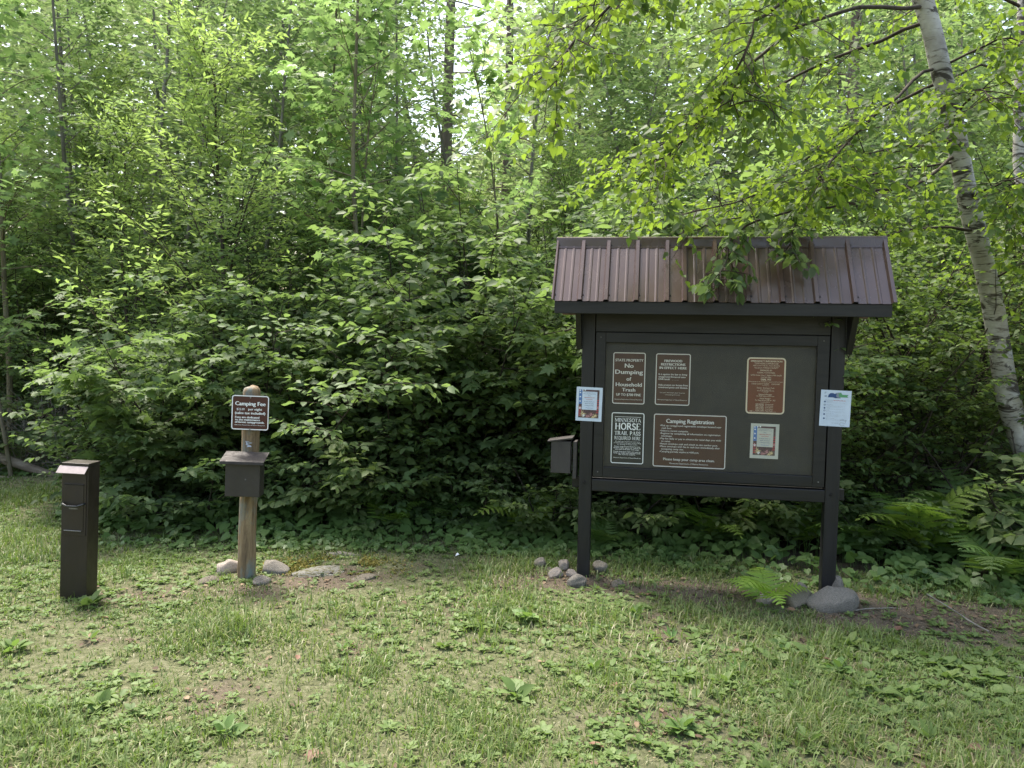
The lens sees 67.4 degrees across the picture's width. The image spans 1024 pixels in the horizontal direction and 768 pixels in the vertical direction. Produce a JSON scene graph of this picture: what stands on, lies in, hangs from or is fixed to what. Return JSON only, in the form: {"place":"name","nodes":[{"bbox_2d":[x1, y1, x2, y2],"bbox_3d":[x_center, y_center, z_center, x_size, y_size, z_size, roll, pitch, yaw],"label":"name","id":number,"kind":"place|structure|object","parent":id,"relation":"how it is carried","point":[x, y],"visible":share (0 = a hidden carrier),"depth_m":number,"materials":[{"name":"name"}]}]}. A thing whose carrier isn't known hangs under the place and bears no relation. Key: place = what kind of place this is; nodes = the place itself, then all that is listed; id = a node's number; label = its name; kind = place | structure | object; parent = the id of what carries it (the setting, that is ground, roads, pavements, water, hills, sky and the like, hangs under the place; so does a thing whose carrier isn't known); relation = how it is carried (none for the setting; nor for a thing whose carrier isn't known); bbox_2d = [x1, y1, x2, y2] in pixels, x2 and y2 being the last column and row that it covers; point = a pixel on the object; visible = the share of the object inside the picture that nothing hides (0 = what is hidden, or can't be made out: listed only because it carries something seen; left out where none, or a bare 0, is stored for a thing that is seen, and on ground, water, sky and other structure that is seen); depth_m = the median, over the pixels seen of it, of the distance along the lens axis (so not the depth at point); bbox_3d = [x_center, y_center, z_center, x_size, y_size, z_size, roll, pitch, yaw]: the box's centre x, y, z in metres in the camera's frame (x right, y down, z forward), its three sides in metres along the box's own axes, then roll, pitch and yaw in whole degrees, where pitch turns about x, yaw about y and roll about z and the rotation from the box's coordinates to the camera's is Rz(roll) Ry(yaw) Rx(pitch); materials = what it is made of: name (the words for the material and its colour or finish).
{"place":"outdoors","nodes":[
{"label":"outdoors","id":0,"kind":"place"},
{"bbox_2d":[1,0,1018,312],"label":"sky","id":1,"kind":"structure","parent":0,"point":[458,68],"materials":[{"name":"white"}]},
{"bbox_2d":[0,339,1023,767],"bbox_3d":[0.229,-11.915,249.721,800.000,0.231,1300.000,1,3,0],"label":"ground","id":2,"kind":"structure","parent":0,"point":[248,689],"depth_m":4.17,"materials":[{"name":"green plant"}]},
{"bbox_2d":[0,167,75,476],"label":"maple sapling","id":3,"kind":"object","parent":2,"relation":"on","point":[10,240],"visible":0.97,"depth_m":8.92,"materials":[{"name":"green plant"}]},
{"bbox_2d":[0,368,86,464],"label":"bush","id":4,"kind":"object","parent":2,"relation":"on","point":[29,435],"visible":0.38,"depth_m":9.34,"materials":[{"name":"green plant"}]},
{"bbox_2d":[0,110,107,388],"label":"young tree","id":5,"kind":"object","parent":2,"relation":"on","point":[41,224],"visible":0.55,"depth_m":10.73,"materials":[{"name":"green plant"}]},
{"bbox_2d":[0,0,111,445],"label":"maple sapling","id":6,"kind":"object","parent":2,"relation":"on","point":[16,12],"visible":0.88,"depth_m":10.12,"materials":[{"name":"green plant"}]},
{"bbox_2d":[0,0,132,367],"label":"bare pole tree","id":7,"kind":"object","parent":2,"relation":"on","point":[78,33],"visible":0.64,"depth_m":10.87,"materials":[{"name":"green plant"}]},
{"bbox_2d":[0,0,148,297],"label":"bare pole tree","id":8,"kind":"object","parent":2,"relation":"on","point":[63,91],"visible":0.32,"depth_m":12.92,"materials":[{"name":"plant"}]},
{"bbox_2d":[56,459,99,598],"bbox_3d":[-2.800,1.089,4.940,0.185,1.184,0.178,3,3,1],"label":"pay pedestal","id":9,"kind":"object","parent":2,"relation":"on","point":[79,528],"visible":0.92,"depth_m":4.90,"materials":[{"name":"brown paint"}]},
{"bbox_2d":[61,473,86,535],"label":"door","id":10,"kind":"structure","parent":9,"relation":"in","point":[74,487],"depth_m":4.87,"materials":[{"name":"brown paint"}]},
{"bbox_2d":[0,173,161,421],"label":"leafy shrub","id":11,"kind":"object","parent":2,"relation":"on","point":[33,329],"visible":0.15,"depth_m":11.45,"materials":[{"name":"green plant"}]},
{"bbox_2d":[0,0,180,371],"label":"woodland tree","id":12,"kind":"object","parent":2,"relation":"on","point":[22,110],"visible":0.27,"depth_m":12.01,"materials":[{"name":"green plant"}]},
{"bbox_2d":[0,0,195,302],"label":"woodland tree","id":13,"kind":"object","parent":2,"relation":"on","point":[129,17],"visible":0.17,"depth_m":14.61,"materials":[{"name":"green plant"}]},
{"bbox_2d":[0,193,200,426],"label":"leafy shrub","id":14,"kind":"object","parent":2,"relation":"on","point":[15,372],"visible":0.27,"depth_m":10.75,"materials":[{"name":"green plant"}]},
{"bbox_2d":[9,25,216,377],"bbox_3d":[-5.955,-2.103,11.885,3.878,6.192,3.117,3,4,35],"label":"young tree","id":15,"kind":"object","parent":2,"relation":"on","point":[93,151],"visible":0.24,"depth_m":11.21,"materials":[{"name":"green plant"}]},
{"bbox_2d":[0,73,246,404],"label":"young tree","id":16,"kind":"object","parent":2,"relation":"on","point":[123,185],"visible":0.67,"depth_m":9.18,"materials":[{"name":"green plant"}]},
{"bbox_2d":[49,0,214,405],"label":"young tree","id":17,"kind":"object","parent":2,"relation":"on","point":[147,3],"visible":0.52,"depth_m":10.45,"materials":[{"name":"green plant"}]},
{"bbox_2d":[34,0,246,363],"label":"woodland tree","id":18,"kind":"object","parent":2,"relation":"on","point":[152,50],"visible":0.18,"depth_m":11.55,"materials":[{"name":"green plant"}]},
{"bbox_2d":[0,289,282,506],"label":"leafy shrub","id":19,"kind":"object","parent":2,"relation":"on","point":[158,409],"visible":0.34,"depth_m":7.13,"materials":[{"name":"green plant"}]},
{"bbox_2d":[32,0,297,360],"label":"woodland tree","id":20,"kind":"object","parent":2,"relation":"on","point":[212,6],"visible":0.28,"depth_m":10.60,"materials":[{"name":"green plant"}]},
{"bbox_2d":[45,0,289,369],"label":"woodland tree","id":21,"kind":"object","parent":2,"relation":"on","point":[137,31],"visible":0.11,"depth_m":12.85,"materials":[{"name":"green plant"}]},
{"bbox_2d":[45,167,323,418],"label":"leafy shrub","id":22,"kind":"object","parent":2,"relation":"on","point":[178,239],"visible":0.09,"depth_m":11.12,"materials":[{"name":"green plant"}]},
{"bbox_2d":[21,292,363,517],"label":"leafy shrub","id":23,"kind":"object","parent":2,"relation":"on","point":[104,387],"visible":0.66,"depth_m":6.89,"materials":[{"name":"green plant"}]},
{"bbox_2d":[80,210,305,425],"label":"leafy shrub","id":24,"kind":"object","parent":2,"relation":"on","point":[171,275],"visible":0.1,"depth_m":9.51,"materials":[{"name":"green plant"}]},
{"bbox_2d":[99,434,307,535],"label":"bush","id":25,"kind":"object","parent":2,"relation":"on","point":[122,499],"visible":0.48,"depth_m":6.56,"materials":[{"name":"green plant"}]},
{"bbox_2d":[33,0,389,455],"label":"young tree","id":26,"kind":"object","parent":2,"relation":"on","point":[201,110],"visible":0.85,"depth_m":8.31,"materials":[{"name":"green plant"}]},
{"bbox_2d":[115,0,342,323],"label":"woodland tree","id":27,"kind":"object","parent":2,"relation":"on","point":[264,9],"visible":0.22,"depth_m":12.11,"materials":[{"name":"green plant"}]},
{"bbox_2d":[47,161,415,414],"bbox_3d":[-3.911,-1.092,10.902,4.715,4.303,3.813,-1,4,-28],"label":"leafy shrub","id":28,"kind":"object","parent":2,"relation":"on","point":[260,252],"visible":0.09,"depth_m":10.53,"materials":[{"name":"green plant"}]},
{"bbox_2d":[237,385,260,578],"bbox_3d":[-1.868,0.813,5.444,0.128,1.617,0.128,1,3,-23],"label":"wooden post","id":29,"kind":"object","parent":2,"relation":"on","point":[246,567],"visible":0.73,"depth_m":5.40,"materials":[{"name":"brown wood"}]},
{"bbox_2d":[219,451,268,496],"bbox_3d":[-1.841,0.622,5.282,0.294,0.293,0.161,2,3,-4],"label":"drop box","id":30,"kind":"object","parent":29,"relation":"attached to","point":[244,474],"visible":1,"depth_m":5.24,"materials":[{"name":"metal"}]},
{"bbox_2d":[231,395,268,430],"bbox_3d":[-1.819,0.200,5.335,0.256,0.243,0.010,2,3,-4],"label":"metal sign","id":31,"kind":"object","parent":29,"relation":"attached to","point":[249,412],"visible":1,"depth_m":5.34,"materials":[{"name":"brown metal"}]},
{"bbox_2d":[103,232,407,476],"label":"leafy shrub","id":32,"kind":"object","parent":2,"relation":"on","point":[215,299],"visible":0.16,"depth_m":8.12,"materials":[{"name":"green plant"}]},
{"bbox_2d":[184,0,343,305],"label":"bare pole tree","id":33,"kind":"object","parent":2,"relation":"on","point":[295,23],"visible":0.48,"depth_m":10.77,"materials":[{"name":"green plant"}]},
{"bbox_2d":[166,417,363,517],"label":"bush","id":34,"kind":"object","parent":2,"relation":"on","point":[291,498],"visible":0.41,"depth_m":6.72,"materials":[{"name":"green plant"}]},
{"bbox_2d":[183,0,364,359],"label":"woodland tree","id":35,"kind":"object","parent":2,"relation":"on","point":[247,83],"visible":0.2,"depth_m":11.73,"materials":[{"name":"green plant"}]},
{"bbox_2d":[117,265,502,502],"bbox_3d":[-1.828,0.098,7.812,4.501,2.416,3.460,3,4,29],"label":"leafy shrub","id":36,"kind":"object","parent":2,"relation":"on","point":[305,466],"visible":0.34,"depth_m":6.86,"materials":[{"name":"green plant"}]},
{"bbox_2d":[211,0,428,347],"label":"maple sapling","id":37,"kind":"object","parent":2,"relation":"on","point":[319,72],"visible":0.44,"depth_m":10.08,"materials":[{"name":"green plant"}]},
{"bbox_2d":[200,0,456,403],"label":"maple sapling","id":38,"kind":"object","parent":2,"relation":"on","point":[393,68],"visible":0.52,"depth_m":9.52,"materials":[{"name":"green plant"}]},
{"bbox_2d":[241,52,447,342],"bbox_3d":[-2.396,-1.721,11.306,2.857,5.676,3.555,-1,4,-36],"label":"young tree","id":39,"kind":"object","parent":2,"relation":"on","point":[342,145],"visible":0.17,"depth_m":10.78,"materials":[{"name":"green plant"}]},
{"bbox_2d":[259,436,456,530],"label":"bush","id":40,"kind":"object","parent":2,"relation":"on","point":[351,473],"visible":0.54,"depth_m":6.66,"materials":[{"name":"green plant"}]},
{"bbox_2d":[226,0,494,376],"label":"maple sapling","id":41,"kind":"object","parent":2,"relation":"on","point":[288,67],"visible":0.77,"depth_m":8.90,"materials":[{"name":"green plant"}]},
{"bbox_2d":[280,0,465,346],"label":"woodland tree","id":42,"kind":"object","parent":2,"relation":"on","point":[384,97],"visible":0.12,"depth_m":12.51,"materials":[{"name":"green plant"}]},
{"bbox_2d":[251,221,495,468],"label":"leafy shrub","id":43,"kind":"object","parent":2,"relation":"on","point":[298,297],"visible":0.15,"depth_m":8.09,"materials":[{"name":"green plant"}]},
{"bbox_2d":[199,102,552,378],"bbox_3d":[-1.614,-1.422,11.605,5.389,4.918,4.357,1,3,3],"label":"leafy shrub","id":44,"kind":"object","parent":2,"relation":"on","point":[399,169],"visible":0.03,"depth_m":10.13,"materials":[{"name":"green plant"}]},
{"bbox_2d":[310,0,468,249],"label":"leafy tree","id":45,"kind":"object","parent":2,"relation":"on","point":[405,30],"visible":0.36,"depth_m":10.80,"materials":[{"name":"plant"}]},
{"bbox_2d":[242,268,547,505],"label":"leafy shrub","id":46,"kind":"object","parent":2,"relation":"on","point":[400,422],"visible":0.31,"depth_m":7.00,"materials":[{"name":"green plant"}]},
{"bbox_2d":[302,0,514,276],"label":"woodland tree","id":47,"kind":"object","parent":2,"relation":"on","point":[400,26],"visible":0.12,"depth_m":15.20,"materials":[{"name":"green plant"}]},
{"bbox_2d":[341,421,509,527],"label":"bush","id":48,"kind":"object","parent":2,"relation":"on","point":[369,494],"visible":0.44,"depth_m":6.81,"materials":[{"name":"green plant"}]},
{"bbox_2d":[277,201,581,506],"bbox_3d":[-0.579,-0.119,7.744,3.196,2.924,3.812,1,3,3],"label":"leafy shrub","id":49,"kind":"object","parent":2,"relation":"on","point":[500,284],"visible":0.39,"depth_m":6.86,"materials":[{"name":"green plant"}]},
{"bbox_2d":[342,0,541,309],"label":"woodland tree","id":50,"kind":"object","parent":2,"relation":"on","point":[458,92],"visible":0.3,"depth_m":11.79,"materials":[{"name":"green plant"}]},
{"bbox_2d":[360,0,524,297],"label":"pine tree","id":51,"kind":"object","parent":2,"relation":"on","point":[446,136],"visible":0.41,"depth_m":13.42,"materials":[{"name":"green plant"}]},
{"bbox_2d":[356,306,581,513],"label":"leafy shrub","id":52,"kind":"object","parent":2,"relation":"on","point":[565,386],"visible":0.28,"depth_m":6.97,"materials":[{"name":"green plant"}]},
{"bbox_2d":[402,452,556,529],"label":"bush","id":53,"kind":"object","parent":2,"relation":"on","point":[470,511],"visible":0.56,"depth_m":6.83,"materials":[{"name":"green plant"}]},
{"bbox_2d":[307,173,661,466],"bbox_3d":[-0.534,-0.378,8.634,4.273,3.321,4.055,-2,4,-43],"label":"leafy shrub","id":54,"kind":"object","parent":2,"relation":"on","point":[521,284],"visible":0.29,"depth_m":7.15,"materials":[{"name":"green plant"}]},
{"bbox_2d":[431,0,580,352],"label":"maple sapling","id":55,"kind":"object","parent":2,"relation":"on","point":[475,59],"visible":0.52,"depth_m":8.99,"materials":[{"name":"green plant"}]},
{"bbox_2d":[360,152,658,467],"bbox_3d":[0.583,-0.531,8.001,4.154,3.717,4.483,0,3,-16],"label":"leafy shrub","id":56,"kind":"object","parent":2,"relation":"on","point":[420,223],"visible":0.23,"depth_m":7.41,"materials":[{"name":"green plant"}]},
{"bbox_2d":[0,0,1022,421],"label":"wood","id":57,"kind":"object","parent":2,"relation":"on","point":[688,70],"visible":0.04,"depth_m":18.13,"materials":[{"name":"green plant"}]},
{"bbox_2d":[0,474,1023,767],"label":"weeds","id":58,"kind":"object","parent":2,"relation":"on","point":[938,670],"visible":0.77,"depth_m":3.97,"materials":[{"name":"green plant"}]},
{"bbox_2d":[0,420,1023,605],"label":"ground cover","id":59,"kind":"object","parent":2,"relation":"on","point":[909,563],"visible":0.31,"depth_m":6.33,"materials":[{"name":"green plant"}]},
{"bbox_2d":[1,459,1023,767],"bbox_3d":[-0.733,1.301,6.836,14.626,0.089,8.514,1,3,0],"label":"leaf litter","id":60,"kind":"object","parent":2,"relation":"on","point":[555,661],"visible":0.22,"depth_m":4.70,"materials":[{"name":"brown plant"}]},
{"bbox_2d":[441,0,643,308],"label":"woodland tree","id":61,"kind":"object","parent":2,"relation":"on","point":[596,94],"visible":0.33,"depth_m":10.86,"materials":[{"name":"green plant"}]},
{"bbox_2d":[418,321,669,513],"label":"leafy shrub","id":62,"kind":"object","parent":2,"relation":"on","point":[541,342],"visible":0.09,"depth_m":6.85,"materials":[{"name":"green plant"}]},
{"bbox_2d":[462,455,643,536],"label":"bush","id":63,"kind":"object","parent":2,"relation":"on","point":[536,526],"visible":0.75,"depth_m":6.57,"materials":[{"name":"green plant"}]},
{"bbox_2d":[509,105,607,329],"bbox_3d":[1.001,-1.215,10.486,2.468,4.902,3.070,1,3,2],"label":"young tree","id":64,"kind":"object","parent":2,"relation":"on","point":[557,224],"visible":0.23,"depth_m":10.20,"materials":[{"name":"green plant"}]},
{"bbox_2d":[471,0,656,290],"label":"woodland tree","id":65,"kind":"object","parent":2,"relation":"on","point":[584,116],"visible":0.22,"depth_m":12.46,"materials":[{"name":"green plant"}]},
{"bbox_2d":[424,171,779,390],"bbox_3d":[1.285,-0.495,9.044,4.360,3.572,4.595,3,4,33],"label":"leafy shrub","id":66,"kind":"object","parent":2,"relation":"on","point":[463,203],"visible":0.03,"depth_m":8.61,"materials":[{"name":"green plant"}]},
{"bbox_2d":[531,457,690,542],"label":"bush","id":67,"kind":"object","parent":2,"relation":"on","point":[656,520],"visible":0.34,"depth_m":6.47,"materials":[{"name":"green plant"}]},
{"bbox_2d":[534,2,710,236],"bbox_3d":[2.127,-3.585,13.988,3.893,9.129,4.280,2,3,9],"label":"woodland tree","id":68,"kind":"object","parent":2,"relation":"on","point":[621,65],"visible":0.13,"depth_m":13.37,"materials":[{"name":"green plant"}]},
{"bbox_2d":[540,15,709,235],"bbox_3d":[1.731,-2.278,11.260,2.942,6.900,3.235,0,3,-15],"label":"woodland tree","id":69,"kind":"object","parent":2,"relation":"on","point":[659,108],"visible":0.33,"depth_m":11.54,"materials":[{"name":"green plant"}]},
{"bbox_2d":[618,0,797,235],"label":"woodland tree","id":70,"kind":"object","parent":2,"relation":"on","point":[732,4],"visible":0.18,"depth_m":11.84,"materials":[{"name":"green plant"}]},
{"bbox_2d":[636,494,798,547],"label":"bush","id":71,"kind":"object","parent":2,"relation":"on","point":[790,512],"visible":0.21,"depth_m":6.41,"materials":[{"name":"green plant"}]},
{"bbox_2d":[551,236,897,590],"bbox_3d":[1.405,0.348,5.459,2.240,2.769,0.621,2,3,10],"label":"notice kiosk","id":72,"kind":"object","parent":2,"relation":"on","point":[614,294],"visible":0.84,"depth_m":5.32,"materials":[{"name":"wood"}]},
{"bbox_2d":[610,412,644,464],"bbox_3d":[0.828,0.389,5.511,0.238,0.373,0.006,2,3,10],"label":"metal sign","id":73,"kind":"object","parent":72,"relation":"attached to","point":[627,438],"visible":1,"depth_m":5.51,"materials":[{"name":"green metal"}]},
{"bbox_2d":[612,352,645,404],"bbox_3d":[0.835,-0.041,5.488,0.234,0.374,0.006,2,3,9],"label":"metal sign","id":74,"kind":"object","parent":72,"relation":"attached to","point":[628,377],"visible":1,"depth_m":5.49,"materials":[{"name":"brown metal"}]},
{"bbox_2d":[654,353,690,405],"bbox_3d":[1.138,-0.032,5.437,0.246,0.371,0.007,2,3,10],"label":"metal sign","id":75,"kind":"object","parent":72,"relation":"attached to","point":[672,378],"visible":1,"depth_m":5.44,"materials":[{"name":"brown metal"}]},
{"bbox_2d":[652,413,726,469],"bbox_3d":[1.256,0.406,5.439,0.508,0.383,0.007,2,3,9],"label":"metal sign","id":76,"kind":"object","parent":72,"relation":"attached to","point":[689,441],"visible":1,"depth_m":5.44,"materials":[{"name":"brown metal"}]},
{"bbox_2d":[745,357,785,414],"bbox_3d":[1.761,0.013,5.333,0.260,0.393,0.006,2,3,9],"label":"metal sign","id":77,"kind":"object","parent":72,"relation":"attached to","point":[765,385],"visible":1,"depth_m":5.33,"materials":[{"name":"metal"}]},
{"bbox_2d":[445,0,1023,478],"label":"birch tree","id":78,"kind":"object","parent":2,"relation":"on","point":[837,184],"visible":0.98,"depth_m":5.15,"materials":[{"name":"green plant"}]},
{"bbox_2d":[542,353,926,519],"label":"leafy shrub","id":79,"kind":"object","parent":2,"relation":"on","point":[869,365],"visible":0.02,"depth_m":6.67,"materials":[{"name":"green plant"}]},
{"bbox_2d":[553,144,950,413],"bbox_3d":[2.931,-0.586,9.354,4.573,3.791,4.236,0,3,-11],"label":"leafy shrub","id":80,"kind":"object","parent":2,"relation":"on","point":[748,174],"visible":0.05,"depth_m":7.71,"materials":[{"name":"green plant"}]},
{"bbox_2d":[724,567,813,607],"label":"fern","id":81,"kind":"object","parent":2,"relation":"on","point":[754,583],"visible":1,"depth_m":5.12,"materials":[{"name":"green plant"}]},
{"bbox_2d":[698,0,925,271],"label":"woodland tree","id":82,"kind":"object","parent":2,"relation":"on","point":[844,71],"visible":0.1,"depth_m":12.91,"materials":[{"name":"green plant"}]},
{"bbox_2d":[720,479,906,543],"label":"bush","id":83,"kind":"object","parent":2,"relation":"on","point":[784,524],"visible":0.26,"depth_m":6.30,"materials":[{"name":"green plant"}]},
{"bbox_2d":[806,586,859,612],"bbox_3d":[2.111,1.435,5.053,0.348,0.192,0.246,-1,4,-32],"label":"boulder","id":84,"kind":"object","parent":2,"relation":"on","point":[828,599],"visible":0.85,"depth_m":4.98,"materials":[{"name":"grey stone"}]},
{"bbox_2d":[719,0,971,375],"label":"woodland tree","id":85,"kind":"object","parent":2,"relation":"on","point":[816,38],"visible":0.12,"depth_m":10.59,"materials":[{"name":"green plant"}]},
{"bbox_2d":[707,137,1023,489],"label":"leafy shrub","id":86,"kind":"object","parent":2,"relation":"on","point":[934,352],"visible":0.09,"depth_m":7.11,"materials":[{"name":"green plant"}]},
{"bbox_2d":[788,488,971,564],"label":"bush","id":87,"kind":"object","parent":2,"relation":"on","point":[899,542],"visible":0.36,"depth_m":6.09,"materials":[{"name":"green plant"}]},
{"bbox_2d":[740,268,1023,526],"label":"leafy shrub","id":88,"kind":"object","parent":2,"relation":"on","point":[876,392],"visible":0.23,"depth_m":6.61,"materials":[{"name":"green plant"}]},
{"bbox_2d":[765,171,1023,491],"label":"leafy shrub","id":89,"kind":"object","parent":2,"relation":"on","point":[945,265],"visible":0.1,"depth_m":8.73,"materials":[{"name":"green plant"}]},
{"bbox_2d":[773,210,1023,501],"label":"leafy shrub","id":90,"kind":"object","parent":2,"relation":"on","point":[993,403],"visible":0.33,"depth_m":7.03,"materials":[{"name":"green plant"}]},
{"bbox_2d":[817,0,1006,414],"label":"woodland tree","id":91,"kind":"object","parent":2,"relation":"on","point":[916,65],"visible":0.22,"depth_m":9.85,"materials":[{"name":"green plant"}]},
{"bbox_2d":[827,0,1023,318],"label":"birch tree","id":92,"kind":"object","parent":2,"relation":"on","point":[1018,148],"visible":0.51,"depth_m":7.58,"materials":[{"name":"green plant"}]},
{"bbox_2d":[838,222,1023,545],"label":"leafy shrub","id":93,"kind":"object","parent":2,"relation":"on","point":[895,403],"visible":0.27,"depth_m":6.67,"materials":[{"name":"green plant"}]},
{"bbox_2d":[855,483,1006,553],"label":"fern","id":94,"kind":"object","parent":2,"relation":"on","point":[895,512],"visible":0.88,"depth_m":5.99,"materials":[{"name":"green plant"}]},
{"bbox_2d":[850,144,1023,471],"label":"leafy shrub","id":95,"kind":"object","parent":2,"relation":"on","point":[1008,165],"visible":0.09,"depth_m":9.69,"materials":[{"name":"green plant"}]},
{"bbox_2d":[859,408,1023,556],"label":"bush","id":96,"kind":"object","parent":2,"relation":"on","point":[1009,519],"visible":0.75,"depth_m":6.11,"materials":[{"name":"green plant"}]},
{"bbox_2d":[862,0,1020,463],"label":"woodland tree","id":97,"kind":"object","parent":2,"relation":"on","point":[977,40],"visible":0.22,"depth_m":11.05,"materials":[{"name":"green plant"}]},
{"bbox_2d":[861,226,1023,500],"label":"leafy shrub","id":98,"kind":"object","parent":2,"relation":"on","point":[971,457],"visible":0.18,"depth_m":7.50,"materials":[{"name":"green plant"}]},
{"bbox_2d":[863,70,1023,485],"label":"young tree","id":99,"kind":"object","parent":2,"relation":"on","point":[994,162],"visible":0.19,"depth_m":9.23,"materials":[{"name":"green plant"}]},
{"bbox_2d":[949,530,1023,581],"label":"fern","id":100,"kind":"object","parent":2,"relation":"on","point":[990,558],"visible":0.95,"depth_m":5.58,"materials":[{"name":"green plant"}]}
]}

